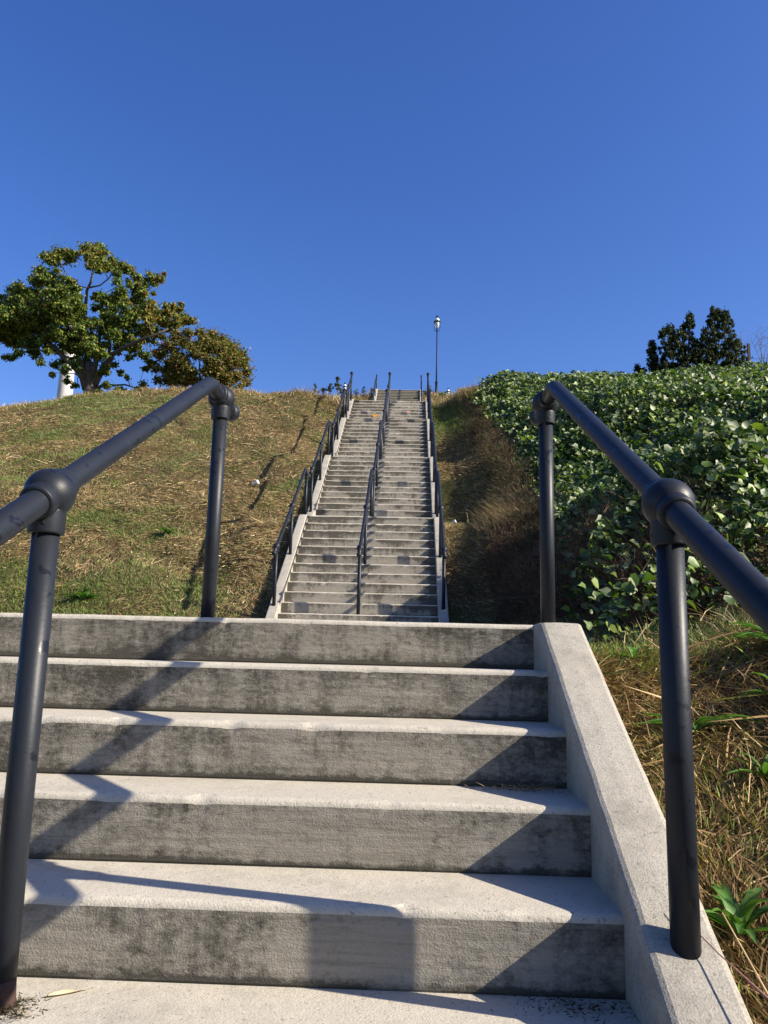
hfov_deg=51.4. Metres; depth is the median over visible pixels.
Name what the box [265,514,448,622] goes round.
concrete staircase
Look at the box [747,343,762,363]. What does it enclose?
fence post
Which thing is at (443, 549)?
handrail
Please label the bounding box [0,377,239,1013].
handrail
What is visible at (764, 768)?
broadleaf weed
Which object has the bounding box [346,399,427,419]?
concrete staircase
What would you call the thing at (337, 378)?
crest bush
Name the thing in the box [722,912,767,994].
dry stalk
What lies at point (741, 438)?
kudzu vines
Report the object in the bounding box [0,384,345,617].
hillside grass
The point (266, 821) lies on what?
concrete staircase
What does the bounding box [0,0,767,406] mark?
sky
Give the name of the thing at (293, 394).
crest grass
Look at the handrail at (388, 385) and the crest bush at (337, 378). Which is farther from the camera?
the crest bush at (337, 378)
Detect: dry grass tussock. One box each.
[444,382,489,408]
[459,470,564,577]
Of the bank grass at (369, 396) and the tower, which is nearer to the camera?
the bank grass at (369, 396)
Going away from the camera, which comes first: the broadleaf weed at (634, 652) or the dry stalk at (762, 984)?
the dry stalk at (762, 984)
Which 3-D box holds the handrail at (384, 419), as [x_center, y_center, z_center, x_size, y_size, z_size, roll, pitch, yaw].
[0.011,-2.555,23.511,0.113,3.320,3.604,1,-10,2]
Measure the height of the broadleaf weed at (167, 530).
0.127 m
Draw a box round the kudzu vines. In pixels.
[469,360,767,646]
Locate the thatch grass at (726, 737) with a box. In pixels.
[591,608,767,1023]
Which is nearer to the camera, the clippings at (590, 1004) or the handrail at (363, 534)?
the clippings at (590, 1004)
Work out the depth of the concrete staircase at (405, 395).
47.37 m
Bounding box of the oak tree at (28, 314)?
[0,239,198,393]
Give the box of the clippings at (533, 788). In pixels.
[464,780,561,792]
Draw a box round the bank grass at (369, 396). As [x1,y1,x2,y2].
[269,387,456,404]
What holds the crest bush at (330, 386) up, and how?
on the ground at (272, 487)
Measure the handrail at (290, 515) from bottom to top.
3.035 m
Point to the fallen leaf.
(60, 992)
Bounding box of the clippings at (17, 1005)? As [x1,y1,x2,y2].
[0,992,50,1023]
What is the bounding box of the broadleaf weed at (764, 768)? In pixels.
[726,753,767,777]
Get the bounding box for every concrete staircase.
[0,613,752,1023]
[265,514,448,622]
[307,455,435,517]
[333,418,429,457]
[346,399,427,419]
[374,389,422,400]
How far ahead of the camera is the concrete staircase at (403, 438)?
23.72 m
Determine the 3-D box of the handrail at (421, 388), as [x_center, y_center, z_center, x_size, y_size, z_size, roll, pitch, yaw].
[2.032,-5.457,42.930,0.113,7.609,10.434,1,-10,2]
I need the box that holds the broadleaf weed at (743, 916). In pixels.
[704,881,767,942]
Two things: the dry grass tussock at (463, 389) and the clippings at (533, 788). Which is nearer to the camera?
the clippings at (533, 788)
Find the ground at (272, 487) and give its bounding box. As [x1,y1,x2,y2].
[0,383,767,1023]
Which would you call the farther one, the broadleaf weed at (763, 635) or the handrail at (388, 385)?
the handrail at (388, 385)
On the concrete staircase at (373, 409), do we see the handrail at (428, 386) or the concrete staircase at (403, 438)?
the handrail at (428, 386)
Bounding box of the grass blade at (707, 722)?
[628,713,762,733]
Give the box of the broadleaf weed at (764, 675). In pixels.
[739,672,767,694]
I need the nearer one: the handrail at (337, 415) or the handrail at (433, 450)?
the handrail at (433, 450)
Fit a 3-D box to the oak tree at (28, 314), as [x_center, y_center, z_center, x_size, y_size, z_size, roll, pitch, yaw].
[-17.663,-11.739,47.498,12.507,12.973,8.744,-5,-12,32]
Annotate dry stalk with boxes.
[634,679,718,735]
[701,936,767,998]
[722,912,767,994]
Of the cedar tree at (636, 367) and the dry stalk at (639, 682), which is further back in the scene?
the cedar tree at (636, 367)
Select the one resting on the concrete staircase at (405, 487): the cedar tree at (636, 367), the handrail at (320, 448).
the handrail at (320, 448)
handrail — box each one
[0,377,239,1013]
[272,468,309,605]
[309,420,331,511]
[331,388,345,455]
[345,371,352,417]
[356,469,374,614]
[371,374,377,399]
[372,421,382,516]
[381,389,388,456]
[387,372,390,418]
[420,375,422,400]
[426,373,429,411]
[428,389,432,456]
[431,422,437,513]
[435,470,447,609]
[529,380,767,959]
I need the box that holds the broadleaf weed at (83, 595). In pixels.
[58,589,105,600]
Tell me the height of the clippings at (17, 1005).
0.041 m
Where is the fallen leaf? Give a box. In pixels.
[45,987,92,995]
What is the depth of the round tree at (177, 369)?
44.03 m
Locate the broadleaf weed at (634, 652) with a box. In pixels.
[609,646,657,658]
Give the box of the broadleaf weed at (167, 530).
[155,527,177,533]
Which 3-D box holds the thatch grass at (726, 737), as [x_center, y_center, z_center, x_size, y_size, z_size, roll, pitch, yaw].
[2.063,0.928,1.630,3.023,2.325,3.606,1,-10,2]
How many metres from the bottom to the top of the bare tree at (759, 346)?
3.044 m
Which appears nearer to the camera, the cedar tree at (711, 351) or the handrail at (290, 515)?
the handrail at (290, 515)
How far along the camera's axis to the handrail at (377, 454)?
18.91 m
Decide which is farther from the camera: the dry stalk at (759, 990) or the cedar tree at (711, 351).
the cedar tree at (711, 351)
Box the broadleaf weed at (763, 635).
[725,622,767,640]
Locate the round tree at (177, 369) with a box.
[141,324,256,389]
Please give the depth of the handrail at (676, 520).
1.67 m
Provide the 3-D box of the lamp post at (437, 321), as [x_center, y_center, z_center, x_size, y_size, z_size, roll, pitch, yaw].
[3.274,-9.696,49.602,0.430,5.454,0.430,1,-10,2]
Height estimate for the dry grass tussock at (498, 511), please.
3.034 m
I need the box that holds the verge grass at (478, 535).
[427,395,767,682]
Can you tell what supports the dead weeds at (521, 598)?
on the ground at (272, 487)
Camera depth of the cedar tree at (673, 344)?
42.65 m
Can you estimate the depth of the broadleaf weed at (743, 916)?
1.86 m
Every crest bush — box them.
[326,383,333,394]
[334,376,341,394]
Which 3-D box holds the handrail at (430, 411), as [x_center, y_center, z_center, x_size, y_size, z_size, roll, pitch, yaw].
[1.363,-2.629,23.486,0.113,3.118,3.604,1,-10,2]
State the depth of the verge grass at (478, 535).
14.62 m
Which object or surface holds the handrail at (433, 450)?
on the concrete staircase at (405, 487)
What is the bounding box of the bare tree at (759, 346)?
[743,326,767,363]
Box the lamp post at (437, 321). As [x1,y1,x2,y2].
[434,315,440,394]
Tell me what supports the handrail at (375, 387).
on the concrete staircase at (405, 395)
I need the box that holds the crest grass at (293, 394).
[0,383,478,408]
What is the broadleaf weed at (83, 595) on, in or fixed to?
on the ground at (272, 487)
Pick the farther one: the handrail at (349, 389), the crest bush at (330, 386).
the crest bush at (330, 386)
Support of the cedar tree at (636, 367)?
on the ground at (272, 487)
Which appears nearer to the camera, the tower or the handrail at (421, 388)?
the handrail at (421, 388)
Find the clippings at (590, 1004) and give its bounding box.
[490,991,636,1023]
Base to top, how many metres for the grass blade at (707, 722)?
0.072 m
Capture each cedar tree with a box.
[633,363,647,374]
[645,339,659,372]
[653,310,705,370]
[694,305,752,367]
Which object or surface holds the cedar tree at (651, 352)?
on the ground at (272, 487)
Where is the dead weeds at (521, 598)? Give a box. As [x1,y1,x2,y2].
[452,384,767,648]
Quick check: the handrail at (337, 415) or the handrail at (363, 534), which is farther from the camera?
the handrail at (337, 415)
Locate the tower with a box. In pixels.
[56,291,80,398]
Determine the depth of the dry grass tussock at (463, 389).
27.45 m
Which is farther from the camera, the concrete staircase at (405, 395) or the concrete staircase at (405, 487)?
the concrete staircase at (405, 395)
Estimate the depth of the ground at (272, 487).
17.26 m
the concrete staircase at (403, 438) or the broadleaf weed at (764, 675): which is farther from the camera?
the concrete staircase at (403, 438)

